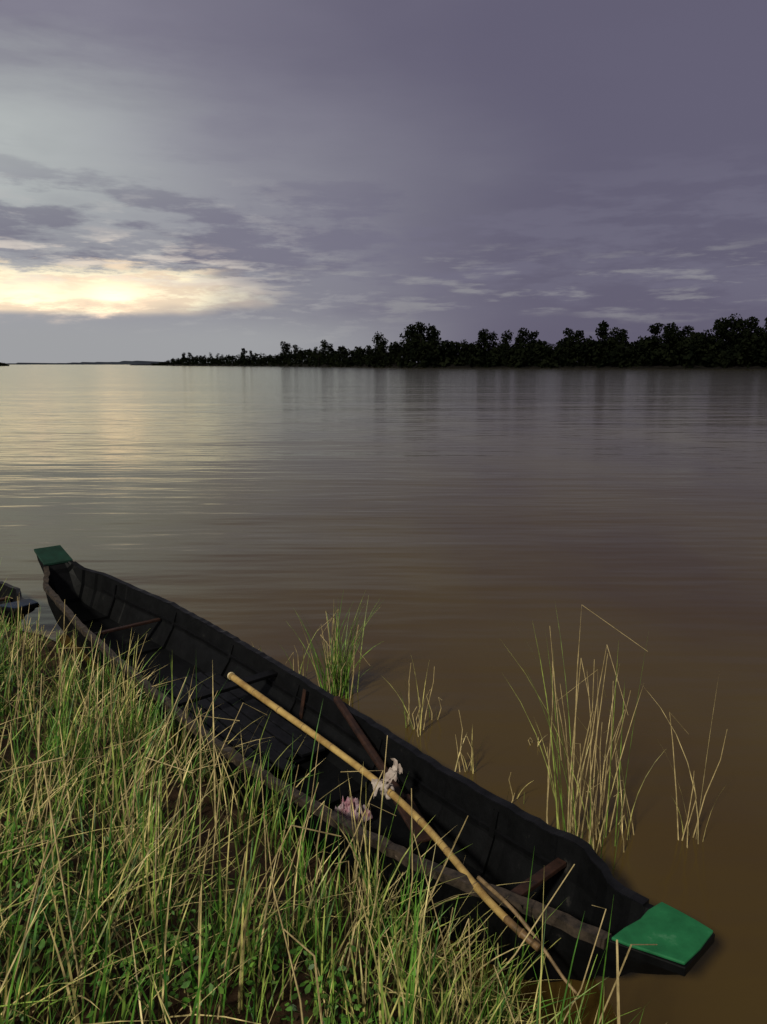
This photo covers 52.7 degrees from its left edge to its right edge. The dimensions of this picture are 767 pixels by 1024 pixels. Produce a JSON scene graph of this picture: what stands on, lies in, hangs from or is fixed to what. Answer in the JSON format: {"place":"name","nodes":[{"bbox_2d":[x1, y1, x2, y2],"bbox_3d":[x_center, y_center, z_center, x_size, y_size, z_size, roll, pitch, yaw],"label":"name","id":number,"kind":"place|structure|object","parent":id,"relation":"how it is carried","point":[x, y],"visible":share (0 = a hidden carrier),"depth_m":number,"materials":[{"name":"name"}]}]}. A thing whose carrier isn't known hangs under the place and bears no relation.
{"place":"outdoors","nodes":[
{"label":"outdoors","id":0,"kind":"place"},
{"bbox_2d":[6,361,170,364],"bbox_3d":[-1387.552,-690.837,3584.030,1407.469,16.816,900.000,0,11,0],"label":"hills","id":1,"kind":"structure","parent":0,"point":[116,363],"depth_m":3153.45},
{"bbox_2d":[0,562,656,1023],"bbox_3d":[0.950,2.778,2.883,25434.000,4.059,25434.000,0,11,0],"label":"ground","id":2,"kind":"structure","parent":0,"point":[208,814],"depth_m":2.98,"materials":[{"name":"green plant"}]},
{"bbox_2d":[0,659,438,1023],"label":"leafy weeds","id":3,"kind":"object","parent":2,"relation":"on","point":[188,976],"visible":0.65,"depth_m":2.42,"materials":[{"name":"green plant"}]},
{"bbox_2d":[0,365,766,1023],"bbox_3d":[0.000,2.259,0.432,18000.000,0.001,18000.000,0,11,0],"label":"river water","id":4,"kind":"structure","parent":0,"point":[456,523],"depth_m":9.41,"materials":[{"name":"brown liquid"}]},
{"bbox_2d":[0,581,38,627],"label":"wooden canoe","id":5,"kind":"object","parent":4,"relation":"on","point":[6,588],"visible":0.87,"depth_m":6.61,"materials":[{"name":"brown wood"}]},
{"bbox_2d":[278,633,315,675],"bbox_3d":[-0.635,1.058,5.670,0.315,0.492,0.186,8,14,37],"label":"reed clump","id":6,"kind":"object","parent":4,"relation":"in","point":[298,661],"visible":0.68,"depth_m":5.62,"materials":[{"name":"green plant"}]},
{"bbox_2d":[290,593,380,705],"bbox_3d":[-0.306,0.945,5.437,0.747,0.802,0.534,-8,13,-36],"label":"reed clump","id":7,"kind":"object","parent":4,"relation":"in","point":[333,686],"visible":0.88,"depth_m":5.43,"materials":[{"name":"green plant"}]},
{"bbox_2d":[34,545,714,981],"bbox_3d":[-1.012,1.096,4.936,0.875,0.669,6.336,-8,14,-37],"label":"wooden canoe","id":8,"kind":"object","parent":4,"relation":"on","point":[502,843],"visible":0.84,"depth_m":3.83,"materials":[{"name":"black wood"}]},
{"bbox_2d":[334,797,372,825],"bbox_3d":[-0.160,1.473,3.829,0.236,0.150,0.126,-8,13,-34],"label":"crumpled cloth","id":9,"kind":"object","parent":8,"relation":"in","point":[346,809],"visible":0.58,"depth_m":3.81,"materials":[{"name":"pink fabric"}]},
{"bbox_2d":[334,696,431,843],"bbox_3d":[-0.039,1.317,4.112,0.095,0.243,1.183,-5,12,-23],"label":"wooden oar","id":10,"kind":"object","parent":8,"relation":"on","point":[423,836],"visible":0.7,"depth_m":4.02,"materials":[{"name":"red wood"}]},
{"bbox_2d":[227,672,540,951],"bbox_3d":[-0.166,1.268,3.825,0.198,0.109,2.799,-7,13,-32],"label":"bamboo pole","id":11,"kind":"object","parent":8,"relation":"on","point":[502,914],"visible":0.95,"depth_m":3.50,"materials":[{"name":"brown wood"}]},
{"bbox_2d":[371,757,402,799],"bbox_3d":[0.010,1.284,3.706,0.099,0.169,0.156,10,15,43],"label":"cloth knot","id":12,"kind":"object","parent":11,"relation":"on","point":[393,771],"visible":0.88,"depth_m":3.70,"materials":[{"name":"white fabric"}]},
{"bbox_2d":[477,875,577,994],"bbox_3d":[0.494,1.495,2.750,0.036,0.167,0.482,-8,13,-35],"label":"wooden stick","id":13,"kind":"object","parent":8,"relation":"on","point":[480,879],"visible":0.91,"depth_m":2.72,"materials":[{"name":"brown wood"}]},
{"bbox_2d":[391,660,434,736],"bbox_3d":[0.160,1.202,4.860,0.353,0.515,0.409,0,11,0],"label":"reed clump","id":14,"kind":"object","parent":4,"relation":"in","point":[408,717],"visible":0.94,"depth_m":4.95,"materials":[{"name":"green plant"}]},
{"bbox_2d":[426,694,441,719],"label":"reed clump","id":15,"kind":"object","parent":4,"relation":"in","point":[431,710],"visible":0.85,"depth_m":5.07,"materials":[{"name":"green plant"}]},
{"bbox_2d":[455,712,491,773],"bbox_3d":[0.473,1.353,4.354,0.221,0.408,0.269,9,14,38],"label":"reed clump","id":16,"kind":"object","parent":4,"relation":"in","point":[472,765],"visible":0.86,"depth_m":4.43,"materials":[{"name":"green plant"}]},
{"bbox_2d":[507,773,533,802],"bbox_3d":[0.713,1.459,4.113,0.090,0.291,0.170,10,15,43],"label":"reed clump","id":17,"kind":"object","parent":4,"relation":"in","point":[511,789],"visible":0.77,"depth_m":4.13,"materials":[{"name":"green plant"}]},
{"bbox_2d":[500,605,648,864],"bbox_3d":[0.873,1.050,3.717,0.830,1.242,0.578,10,14,41],"label":"reed clump","id":18,"kind":"object","parent":4,"relation":"in","point":[574,824],"visible":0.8,"depth_m":3.64,"materials":[{"name":"green plant"}]},
{"bbox_2d":[570,674,665,851],"bbox_3d":[1.050,1.214,3.825,0.575,0.880,0.484,-4,12,-20],"label":"reed clump","id":19,"kind":"object","parent":4,"relation":"in","point":[617,794],"visible":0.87,"depth_m":3.79,"materials":[{"name":"green plant"}]},
{"bbox_2d":[647,677,728,847],"bbox_3d":[1.533,1.231,3.714,0.305,0.887,0.607,-5,12,-23],"label":"reed clump","id":20,"kind":"object","parent":4,"relation":"in","point":[697,826],"visible":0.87,"depth_m":3.78,"materials":[{"name":"green plant"}]},
{"bbox_2d":[0,0,766,362],"label":"sky","id":21,"kind":"structure","parent":0,"point":[196,177],"materials":[{"name":"grey"}]},
{"bbox_2d":[135,363,766,368],"bbox_3d":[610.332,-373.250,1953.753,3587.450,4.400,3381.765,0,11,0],"label":"riverbank","id":22,"kind":"structure","parent":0,"point":[675,366],"depth_m":401.67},
{"bbox_2d":[0,313,766,368],"bbox_3d":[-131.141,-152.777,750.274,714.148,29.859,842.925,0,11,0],"label":"distant trees","id":23,"kind":"object","parent":22,"relation":"on","point":[724,346],"visible":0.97,"depth_m":405.38,"materials":[{"name":"black plant"}]}
]}

